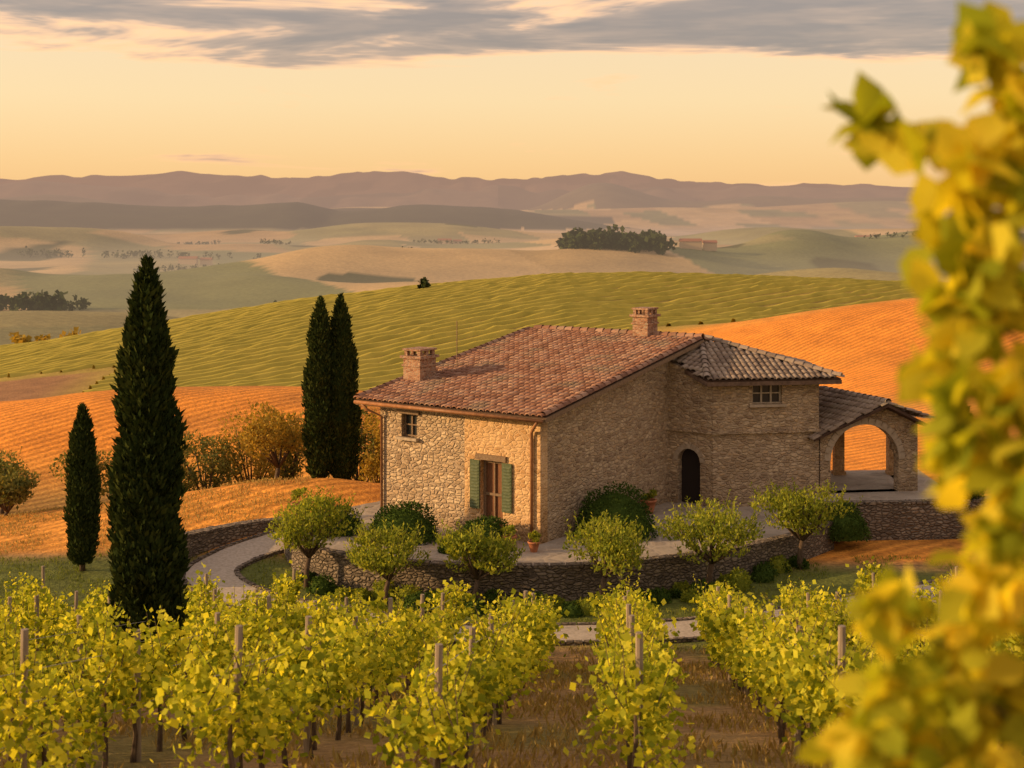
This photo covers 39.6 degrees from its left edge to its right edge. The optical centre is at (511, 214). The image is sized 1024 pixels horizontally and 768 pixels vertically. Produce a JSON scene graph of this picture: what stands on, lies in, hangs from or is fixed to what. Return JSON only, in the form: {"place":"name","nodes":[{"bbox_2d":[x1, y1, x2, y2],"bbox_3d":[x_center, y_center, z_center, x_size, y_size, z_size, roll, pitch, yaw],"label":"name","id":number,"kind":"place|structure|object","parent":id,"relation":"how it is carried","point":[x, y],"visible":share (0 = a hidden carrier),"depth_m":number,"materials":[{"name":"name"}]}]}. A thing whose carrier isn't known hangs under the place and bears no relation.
{"place":"outdoors","nodes":[
{"label":"outdoors","id":0,"kind":"place"},
{"bbox_2d":[0,476,310,555],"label":"field grass","id":1,"kind":"structure","parent":0,"point":[285,480],"depth_m":57.39,"materials":[{"name":"plant"}]},
{"bbox_2d":[1,644,999,767],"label":"dry grass","id":2,"kind":"structure","parent":0,"point":[695,667],"depth_m":24.53,"materials":[{"name":"plant"}]},
{"bbox_2d":[0,171,1023,767],"bbox_3d":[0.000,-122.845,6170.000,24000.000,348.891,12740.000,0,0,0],"label":"ground","id":3,"kind":"structure","parent":0,"point":[352,231],"depth_m":965.65,"materials":[{"name":"soil"}]},
{"bbox_2d":[0,448,20,477],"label":"scrub tree","id":4,"kind":"object","parent":3,"relation":"on","point":[7,465],"visible":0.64,"depth_m":62.08,"materials":[{"name":"green plant"}]},
{"bbox_2d":[0,446,39,513],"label":"scrub tree","id":5,"kind":"object","parent":3,"relation":"on","point":[22,470],"visible":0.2,"depth_m":66.86,"materials":[{"name":"green plant"}]},
{"bbox_2d":[0,458,40,515],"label":"scrub tree","id":6,"kind":"object","parent":3,"relation":"on","point":[13,490],"visible":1,"depth_m":60.42,"materials":[{"name":"green plant"}]},
{"bbox_2d":[0,566,66,628],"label":"vineyard row","id":7,"kind":"object","parent":3,"relation":"on","point":[27,588],"visible":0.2,"depth_m":41.60,"materials":[{"name":"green plant"}]},
{"bbox_2d":[8,327,80,342],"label":"distant tree line","id":8,"kind":"object","parent":3,"relation":"on","point":[16,338],"visible":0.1,"depth_m":434.38,"materials":[{"name":"green plant"}]},
{"bbox_2d":[0,289,90,310],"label":"distant grove","id":9,"kind":"object","parent":3,"relation":"on","point":[37,301],"visible":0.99,"depth_m":695.46,"materials":[{"name":"plant"}]},
{"bbox_2d":[0,579,110,651],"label":"vineyard row","id":10,"kind":"object","parent":3,"relation":"on","point":[47,598],"visible":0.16,"depth_m":36.41,"materials":[{"name":"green plant"}]},
{"bbox_2d":[48,448,113,495],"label":"scrub tree","id":11,"kind":"object","parent":3,"relation":"on","point":[102,466],"visible":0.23,"depth_m":66.02,"materials":[{"name":"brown plant"}]},
{"bbox_2d":[62,402,102,570],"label":"cypress tree","id":12,"kind":"object","parent":3,"relation":"on","point":[81,517],"visible":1,"depth_m":49.70,"materials":[{"name":"green plant"}]},
{"bbox_2d":[0,564,224,684],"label":"vineyard row","id":13,"kind":"object","parent":3,"relation":"on","point":[35,622],"visible":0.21,"depth_m":30.35,"materials":[{"name":"green plant"}]},
{"bbox_2d":[17,246,260,258],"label":"distant grove","id":14,"kind":"object","parent":3,"relation":"on","point":[106,253],"visible":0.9,"depth_m":1583.18,"materials":[{"name":"plant"}]},
{"bbox_2d":[103,254,191,696],"bbox_3d":[-7.673,5.626,29.971,1.909,9.668,1.839,0,0,0],"label":"cypress tree","id":15,"kind":"object","parent":3,"relation":"on","point":[147,554],"visible":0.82,"depth_m":29.58,"materials":[{"name":"green plant"}]},
{"bbox_2d":[0,560,306,740],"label":"vineyard row","id":16,"kind":"object","parent":3,"relation":"on","point":[294,586],"visible":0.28,"depth_m":26.01,"materials":[{"name":"green plant"}]},
{"bbox_2d":[133,263,224,271],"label":"distant tree line","id":17,"kind":"object","parent":3,"relation":"on","point":[179,267],"visible":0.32,"depth_m":1300.64,"materials":[{"name":"plant"}]},
{"bbox_2d":[181,453,201,490],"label":"scrub tree","id":18,"kind":"object","parent":3,"relation":"on","point":[189,483],"visible":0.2,"depth_m":64.47,"materials":[{"name":"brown plant"}]},
{"bbox_2d":[0,585,385,767],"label":"vineyard row","id":19,"kind":"object","parent":3,"relation":"on","point":[131,664],"visible":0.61,"depth_m":20.29,"materials":[{"name":"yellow plant"}]},
{"bbox_2d":[178,256,212,264],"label":"distant farm","id":20,"kind":"object","parent":3,"relation":"on","point":[190,260],"visible":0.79,"depth_m":1447.18,"materials":[{"name":"beige"}]},
{"bbox_2d":[181,429,249,490],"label":"scrub tree","id":21,"kind":"object","parent":3,"relation":"on","point":[222,465],"visible":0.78,"depth_m":65.84,"materials":[{"name":"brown plant"}]},
{"bbox_2d":[183,522,280,558],"bbox_3d":[-10.607,12.561,51.902,1.985,2.078,9.320,0,0,32],"label":"masonry","id":22,"kind":"object","parent":3,"relation":"on","point":[199,543],"visible":0.16,"depth_m":52.54,"materials":[{"name":"stone"}]},
{"bbox_2d":[184,516,280,538],"bbox_3d":[-10.610,11.564,51.905,2.035,0.270,9.323,0,0,32],"label":"coping","id":23,"kind":"object","parent":22,"relation":"on","point":[191,533],"visible":0.36,"depth_m":52.98,"materials":[{"name":"stone"}]},
{"bbox_2d":[215,403,294,482],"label":"scrub tree","id":24,"kind":"object","parent":3,"relation":"on","point":[266,465],"visible":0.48,"depth_m":66.97,"materials":[{"name":"brown plant"}]},
{"bbox_2d":[238,399,305,479],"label":"autumn tree","id":25,"kind":"object","parent":3,"relation":"on","point":[267,437],"visible":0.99,"depth_m":62.50,"materials":[{"name":"orange plant"}]},
{"bbox_2d":[260,238,290,244],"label":"distant tree line","id":26,"kind":"object","parent":3,"relation":"on","point":[274,241],"visible":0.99,"depth_m":1877.42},
{"bbox_2d":[247,406,306,479],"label":"scrub tree","id":27,"kind":"object","parent":3,"relation":"on","point":[293,469],"visible":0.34,"depth_m":68.42,"materials":[{"name":"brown plant"}]},
{"bbox_2d":[145,577,478,767],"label":"vineyard row","id":28,"kind":"object","parent":3,"relation":"on","point":[301,680],"visible":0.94,"depth_m":20.20,"materials":[{"name":"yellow plant"}]},
{"bbox_2d":[263,485,367,588],"bbox_3d":[-6.951,10.938,47.989,3.425,3.633,3.106,0,0,40],"label":"ornamental tree","id":29,"kind":"object","parent":3,"relation":"on","point":[297,524],"visible":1,"depth_m":47.70,"materials":[{"name":"green plant"}]},
{"bbox_2d":[300,295,337,478],"bbox_3d":[-8.290,7.681,61.954,1.903,8.433,1.776,0,0,0],"label":"cypress tree","id":30,"kind":"object","parent":3,"relation":"on","point":[318,432],"visible":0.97,"depth_m":61.58,"materials":[{"name":"green plant"}]},
{"bbox_2d":[305,572,334,595],"bbox_3d":[-6.392,12.332,47.626,1.017,0.757,1.050,0,0,14],"label":"border plant","id":31,"kind":"object","parent":3,"relation":"on","point":[320,583],"visible":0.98,"depth_m":47.38,"materials":[{"name":"green plant"}]},
{"bbox_2d":[326,582,338,593],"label":"border plant","id":32,"kind":"object","parent":3,"relation":"on","point":[334,586],"visible":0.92,"depth_m":47.41,"materials":[{"name":"green plant"}]},
{"bbox_2d":[331,586,352,599],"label":"border plant","id":33,"kind":"object","parent":3,"relation":"on","point":[342,591],"visible":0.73,"depth_m":46.82,"materials":[{"name":"green plant"}]},
{"bbox_2d":[328,292,362,479],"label":"cypress tree","id":34,"kind":"object","parent":3,"relation":"on","point":[344,391],"visible":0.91,"depth_m":61.90,"materials":[{"name":"green plant"}]},
{"bbox_2d":[328,406,379,481],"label":"scrub tree","id":35,"kind":"object","parent":3,"relation":"on","point":[363,449],"visible":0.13,"depth_m":67.10,"materials":[{"name":"brown plant"}]},
{"bbox_2d":[352,588,370,599],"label":"border plant","id":36,"kind":"object","parent":3,"relation":"on","point":[365,594],"visible":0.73,"depth_m":46.73,"materials":[{"name":"green plant"}]},
{"bbox_2d":[358,406,379,482],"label":"scrub tree","id":37,"kind":"object","parent":3,"relation":"on","point":[373,463],"visible":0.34,"depth_m":65.80,"materials":[{"name":"green plant"}]},
{"bbox_2d":[369,579,395,598],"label":"border plant","id":38,"kind":"object","parent":3,"relation":"on","point":[380,584],"visible":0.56,"depth_m":46.88,"materials":[{"name":"green plant"}]},
{"bbox_2d":[343,517,430,605],"bbox_3d":[-4.064,11.334,46.116,2.942,2.958,2.992,0,0,0],"label":"ornamental tree","id":39,"kind":"object","parent":3,"relation":"on","point":[383,563],"visible":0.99,"depth_m":45.97,"materials":[{"name":"green plant"}]},
{"bbox_2d":[394,584,422,601],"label":"border plant","id":40,"kind":"object","parent":3,"relation":"on","point":[407,590],"visible":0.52,"depth_m":46.44,"materials":[{"name":"green plant"}]},
{"bbox_2d":[400,591,431,612],"bbox_3d":[-3.045,12.410,45.571,1.091,0.696,1.110,0,0,0],"label":"border plant","id":41,"kind":"object","parent":3,"relation":"on","point":[411,598],"visible":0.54,"depth_m":45.40,"materials":[{"name":"green plant"}]},
{"bbox_2d":[408,595,432,614],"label":"border plant","id":42,"kind":"object","parent":3,"relation":"on","point":[431,610],"visible":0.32,"depth_m":45.32,"materials":[{"name":"green plant"}]},
{"bbox_2d":[417,277,430,288],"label":"lone tree","id":43,"kind":"object","parent":3,"relation":"on","point":[424,283],"visible":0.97,"depth_m":215.41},
{"bbox_2d":[437,238,461,243],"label":"distant farm","id":44,"kind":"object","parent":3,"relation":"on","point":[443,240],"visible":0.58,"depth_m":1898.41,"materials":[{"name":"beige"}]},
{"bbox_2d":[413,238,499,243],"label":"distant tree line","id":45,"kind":"object","parent":3,"relation":"on","point":[451,242],"visible":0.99,"depth_m":1840.46,"materials":[{"name":"plant"}]},
{"bbox_2d":[359,588,569,767],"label":"vineyard row","id":46,"kind":"object","parent":3,"relation":"on","point":[474,680],"visible":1,"depth_m":19.57,"materials":[{"name":"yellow plant"}]},
{"bbox_2d":[458,598,484,616],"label":"border plant","id":47,"kind":"object","parent":3,"relation":"on","point":[477,606],"visible":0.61,"depth_m":45.19,"materials":[{"name":"green plant"}]},
{"bbox_2d":[0,271,945,391],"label":"hillside vineyard","id":48,"kind":"object","parent":3,"relation":"on","point":[234,347],"visible":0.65,"depth_m":191.50,"materials":[{"name":"green plant"}]},
{"bbox_2d":[432,519,525,602],"bbox_3d":[-1.053,11.243,45.982,3.060,3.138,2.676,0,0,0],"label":"ornamental tree","id":49,"kind":"object","parent":3,"relation":"on","point":[466,545],"visible":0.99,"depth_m":45.61,"materials":[{"name":"green plant"}]},
{"bbox_2d":[0,551,960,650],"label":"lawn grass","id":50,"kind":"structure","parent":3,"relation":"on","point":[581,620],"depth_m":49.18,"materials":[{"name":"plant"}]},
{"bbox_2d":[481,587,501,605],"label":"border plant","id":51,"kind":"object","parent":3,"relation":"on","point":[490,596],"visible":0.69,"depth_m":46.13,"materials":[{"name":"green plant"}]},
{"bbox_2d":[520,590,543,602],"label":"border plant","id":52,"kind":"object","parent":3,"relation":"on","point":[536,596],"visible":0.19,"depth_m":45.40,"materials":[{"name":"green plant"}]},
{"bbox_2d":[535,594,558,613],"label":"border plant","id":53,"kind":"object","parent":3,"relation":"on","point":[545,600],"visible":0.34,"depth_m":45.22,"materials":[{"name":"green plant"}]},
{"bbox_2d":[282,525,833,600],"bbox_3d":[1.665,12.325,50.270,20.758,1.550,7.461,0,0,0],"label":"masonry","id":54,"kind":"object","parent":3,"relation":"on","point":[571,584],"visible":0.32,"depth_m":47.33,"materials":[{"name":"stone"}]},
{"bbox_2d":[281,517,832,567],"bbox_3d":[1.663,11.505,50.239,20.803,0.109,7.482,0,0,0],"label":"coping","id":55,"kind":"object","parent":54,"relation":"on","point":[658,558],"visible":0.38,"depth_m":47.57,"materials":[{"name":"stone"}]},
{"bbox_2d":[181,527,936,645],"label":"path kerb","id":56,"kind":"structure","parent":3,"relation":"on","point":[684,639],"depth_m":42.56,"materials":[{"name":"stone"}]},
{"bbox_2d":[549,596,568,608],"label":"border plant","id":57,"kind":"object","parent":3,"relation":"on","point":[560,600],"visible":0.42,"depth_m":45.79,"materials":[{"name":"green plant"}]},
{"bbox_2d":[557,601,585,617],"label":"border plant","id":58,"kind":"object","parent":3,"relation":"on","point":[575,611],"visible":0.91,"depth_m":45.02,"materials":[{"name":"green plant"}]},
{"bbox_2d":[573,597,598,615],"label":"border plant","id":59,"kind":"object","parent":3,"relation":"on","point":[586,606],"visible":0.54,"depth_m":45.24,"materials":[{"name":"green plant"}]},
{"bbox_2d":[234,548,950,625],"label":"path kerb","id":60,"kind":"structure","parent":3,"relation":"on","point":[238,569],"depth_m":47.95,"materials":[{"name":"stone"}]},
{"bbox_2d":[562,509,650,603],"bbox_3d":[3.190,11.173,45.892,2.722,3.311,3.989,0,0,-22],"label":"ornamental tree","id":61,"kind":"object","parent":3,"relation":"on","point":[612,547],"visible":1,"depth_m":45.41,"materials":[{"name":"green plant"}]},
{"bbox_2d":[554,224,677,254],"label":"distant grove","id":62,"kind":"object","parent":3,"relation":"on","point":[649,240],"visible":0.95,"depth_m":1129.88,"materials":[{"name":"plant"}]},
{"bbox_2d":[563,574,713,767],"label":"vineyard row","id":63,"kind":"object","parent":3,"relation":"on","point":[634,697],"visible":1,"depth_m":17.98,"materials":[{"name":"green plant"}]},
{"bbox_2d":[353,307,932,543],"bbox_3d":[6.404,8.363,57.041,17.151,8.875,19.540,0,0,35],"label":"stone farmhouse","id":64,"kind":"object","parent":3,"relation":"on","point":[542,430],"visible":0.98,"depth_m":56.10,"materials":[{"name":"stone"}]},
{"bbox_2d":[405,414,416,436],"bbox_3d":[-3.754,7.920,53.624,0.730,0.870,0.058,0,0,35],"label":"window frame","id":65,"kind":"structure","parent":64,"relation":"in","point":[412,424],"depth_m":53.63,"materials":[{"name":"brown wood"}]},
{"bbox_2d":[407,415,416,436],"bbox_3d":[-3.729,7.920,53.660,0.750,0.870,0.020,0,0,35],"label":"window pane","id":66,"kind":"structure","parent":64,"relation":"in","point":[408,416],"depth_m":53.72,"materials":[{"name":"black glass"}]},
{"bbox_2d":[487,462,502,527],"bbox_3d":[-0.569,10.170,51.460,0.990,2.600,0.060,0,0,35],"label":"door panel","id":67,"kind":"structure","parent":64,"relation":"in","point":[490,466],"depth_m":51.50,"materials":[{"name":"brown wood"}]},
{"bbox_2d":[682,449,699,502],"bbox_3d":[7.274,10.450,57.186,1.100,2.400,0.040,0,0,35],"label":"arched door","id":68,"kind":"structure","parent":64,"relation":"in","point":[690,459],"depth_m":57.23,"materials":[{"name":"brown"}]},
{"bbox_2d":[753,385,778,401],"bbox_3d":[10.125,7.100,56.852,1.230,0.840,0.020,0,0,-9],"label":"wing window pane","id":69,"kind":"structure","parent":64,"relation":"in","point":[765,388],"depth_m":56.85,"materials":[{"name":"black glass"}]},
{"bbox_2d":[752,385,780,403],"bbox_3d":[10.134,7.100,56.793,1.230,0.840,0.060,0,0,-9],"label":"wing window frame","id":70,"kind":"structure","parent":64,"relation":"in","point":[770,392],"depth_m":56.80,"materials":[{"name":"wood"}]},
{"bbox_2d":[637,589,661,605],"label":"border plant","id":71,"kind":"object","parent":3,"relation":"on","point":[652,596],"visible":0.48,"depth_m":46.05,"materials":[{"name":"green plant"}]},
{"bbox_2d":[651,587,671,603],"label":"border plant","id":72,"kind":"object","parent":3,"relation":"on","point":[662,595],"visible":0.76,"depth_m":46.34,"materials":[{"name":"green plant"}]},
{"bbox_2d":[669,588,681,598],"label":"border plant","id":73,"kind":"object","parent":3,"relation":"on","point":[675,593],"visible":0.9,"depth_m":46.82,"materials":[{"name":"green plant"}]},
{"bbox_2d":[671,580,690,592],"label":"border plant","id":74,"kind":"object","parent":3,"relation":"on","point":[681,586],"visible":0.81,"depth_m":47.40,"materials":[{"name":"green plant"}]},
{"bbox_2d":[680,587,702,602],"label":"border plant","id":75,"kind":"object","parent":3,"relation":"on","point":[687,595],"visible":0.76,"depth_m":46.44,"materials":[{"name":"green plant"}]},
{"bbox_2d":[679,238,717,250],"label":"distant farm","id":76,"kind":"object","parent":3,"relation":"on","point":[696,244],"visible":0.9,"depth_m":1193.05,"materials":[{"name":"beige"}]},
{"bbox_2d":[691,578,714,594],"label":"border plant","id":77,"kind":"object","parent":3,"relation":"on","point":[702,583],"visible":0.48,"depth_m":47.02,"materials":[{"name":"green plant"}]},
{"bbox_2d":[652,489,768,583],"bbox_3d":[6.468,10.905,47.301,3.699,3.643,3.648,0,0,0],"label":"ornamental tree","id":78,"kind":"object","parent":3,"relation":"on","point":[716,523],"visible":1,"depth_m":46.65,"materials":[{"name":"green plant"}]},
{"bbox_2d":[716,573,729,588],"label":"border plant","id":79,"kind":"object","parent":3,"relation":"on","point":[720,579],"visible":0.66,"depth_m":47.87,"materials":[{"name":"green plant"}]},
{"bbox_2d":[724,566,753,590],"bbox_3d":[7.592,12.220,47.891,1.132,0.761,1.140,0,0,0],"label":"border plant","id":80,"kind":"object","parent":3,"relation":"on","point":[741,580],"visible":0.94,"depth_m":47.62,"materials":[{"name":"green plant"}]},
{"bbox_2d":[750,566,774,582],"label":"border plant","id":81,"kind":"object","parent":3,"relation":"on","point":[761,574],"visible":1,"depth_m":48.50,"materials":[{"name":"green plant"}]},
{"bbox_2d":[751,561,778,575],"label":"border plant","id":82,"kind":"object","parent":3,"relation":"on","point":[773,570],"visible":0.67,"depth_m":49.27,"materials":[{"name":"green plant"}]},
{"bbox_2d":[770,555,792,573],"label":"border plant","id":83,"kind":"object","parent":3,"relation":"on","point":[777,561],"visible":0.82,"depth_m":49.69,"materials":[{"name":"green plant"}]},
{"bbox_2d":[682,574,883,767],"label":"vineyard row","id":84,"kind":"object","parent":3,"relation":"on","point":[781,660],"visible":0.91,"depth_m":21.81,"materials":[{"name":"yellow plant"}]},
{"bbox_2d":[793,558,809,569],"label":"border plant","id":85,"kind":"object","parent":3,"relation":"on","point":[805,563],"visible":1,"depth_m":50.16,"materials":[{"name":"green plant"}]},
{"bbox_2d":[747,477,862,569],"bbox_3d":[10.318,10.936,50.232,4.056,3.423,2.973,0,0,0],"label":"ornamental tree","id":86,"kind":"object","parent":3,"relation":"on","point":[796,515],"visible":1,"depth_m":49.86,"materials":[{"name":"green plant"}]},
{"bbox_2d":[817,502,872,541],"bbox_3d":[12.395,11.443,53.674,2.237,1.480,2.214,0,0,0],"label":"boxwood shrub","id":87,"kind":"object","parent":3,"relation":"on","point":[851,526],"visible":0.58,"depth_m":52.91,"materials":[{"name":"green plant"}]},
{"bbox_2d":[805,470,937,504],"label":"portico terrace","id":88,"kind":"structure","parent":3,"relation":"on","point":[863,480],"depth_m":58.41,"materials":[{"name":"stone"}]},
{"bbox_2d":[863,231,913,238],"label":"distant tree line","id":89,"kind":"object","parent":3,"relation":"on","point":[877,235],"visible":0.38,"depth_m":1338.03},
{"bbox_2d":[772,579,1023,753],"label":"vineyard row","id":90,"kind":"object","parent":3,"relation":"on","point":[816,605],"visible":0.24,"depth_m":33.92,"materials":[{"name":"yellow plant"}]},
{"bbox_2d":[815,501,987,540],"bbox_3d":[17.911,12.250,55.569,12.792,2.300,1.134,0,0,-13],"label":"masonry","id":91,"kind":"object","parent":3,"relation":"on","point":[926,521],"visible":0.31,"depth_m":54.70,"materials":[{"name":"stone"}]},
{"bbox_2d":[815,496,987,504],"bbox_3d":[17.907,11.055,55.563,12.761,0.109,1.198,0,0,-13],"label":"coping","id":92,"kind":"object","parent":91,"relation":"on","point":[900,501],"visible":0.41,"depth_m":54.69,"materials":[{"name":"stone"}]},
{"bbox_2d":[795,0,1023,767],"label":"grapevine","id":93,"kind":"object","parent":3,"relation":"on","point":[961,686],"visible":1,"depth_m":3.02,"materials":[{"name":"yellow plant"}]},
{"bbox_2d":[845,556,1023,660],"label":"vineyard row","id":94,"kind":"object","parent":3,"relation":"on","point":[866,582],"visible":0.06,"depth_m":41.17,"materials":[{"name":"yellow plant"}]},
{"bbox_2d":[939,478,984,511],"bbox_3d":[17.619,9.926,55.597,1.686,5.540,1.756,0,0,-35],"label":"boxwood shrub","id":95,"kind":"object","parent":3,"relation":"on","point":[975,495],"visible":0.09,"depth_m":55.08,"materials":[{"name":"green plant"}]},
{"bbox_2d":[921,566,1022,656],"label":"vineyard row","id":96,"kind":"object","parent":3,"relation":"on","point":[932,584],"visible":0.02,"depth_m":43.51,"materials":[{"name":"yellow plant"}]},
{"bbox_2d":[0,0,1023,186],"label":"sky","id":97,"kind":"structure","parent":0,"point":[725,91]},
{"bbox_2d":[303,501,810,565],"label":"terrace","id":98,"kind":"structure","parent":0,"point":[552,551],"depth_m":50.29,"materials":[{"name":"stone"}]},
{"bbox_2d":[291,487,307,508],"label":"shrub","id":99,"kind":"object","parent":98,"relation":"on","point":[296,493],"visible":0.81,"depth_m":54.36,"materials":[{"name":"plant"}]},
{"bbox_2d":[308,504,363,536],"bbox_3d":[-6.503,11.120,52.039,2.257,1.136,2.282,0,0,0],"label":"boxwood shrub","id":100,"kind":"object","parent":98,"relation":"on","point":[350,533],"visible":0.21,"depth_m":51.46,"materials":[{"name":"green plant"}]},
{"bbox_2d":[369,500,438,544],"bbox_3d":[-3.889,10.924,50.929,2.721,1.503,2.737,0,0,0],"label":"boxwood shrub","id":101,"kind":"object","parent":98,"relation":"on","point":[408,515],"visible":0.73,"depth_m":50.43,"materials":[{"name":"green plant"}]},
{"bbox_2d":[461,515,508,548],"bbox_3d":[-0.962,11.095,49.933,2.132,1.193,2.094,0,0,0],"label":"boxwood shrub","id":102,"kind":"object","parent":98,"relation":"on","point":[488,522],"visible":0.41,"depth_m":49.68,"materials":[{"name":"green plant"}]},
{"bbox_2d":[501,524,516,543],"bbox_3d":[-0.095,11.176,49.404,0.696,0.809,0.538,0,0,-40],"label":"flower pot","id":103,"kind":"object","parent":98,"relation":"on","point":[511,528],"visible":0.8,"depth_m":49.33,"materials":[{"name":"ceramic"}]},
{"bbox_2d":[528,530,541,552],"bbox_3d":[0.786,11.199,48.900,0.493,0.762,0.488,0,0,42],"label":"flower pot","id":104,"kind":"object","parent":98,"relation":"on","point":[534,542],"visible":1,"depth_m":48.80,"materials":[{"name":"ceramic"}]},
{"bbox_2d":[573,480,658,541],"bbox_3d":[3.742,10.661,51.674,3.121,2.065,3.192,0,0,0],"label":"boxwood shrub","id":105,"kind":"object","parent":98,"relation":"on","point":[623,506],"visible":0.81,"depth_m":51.03,"materials":[{"name":"green plant"}]},
{"bbox_2d":[640,488,656,513],"bbox_3d":[5.312,11.054,55.188,0.673,1.052,0.673,0,0,0],"label":"flower pot","id":106,"kind":"object","parent":98,"relation":"on","point":[651,502],"visible":0.78,"depth_m":55.03,"materials":[{"name":"ceramic"}]},
{"bbox_2d":[185,532,940,641],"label":"garden path","id":107,"kind":"structure","parent":0,"point":[223,564],"depth_m":48.97,"materials":[{"name":"gravel"}]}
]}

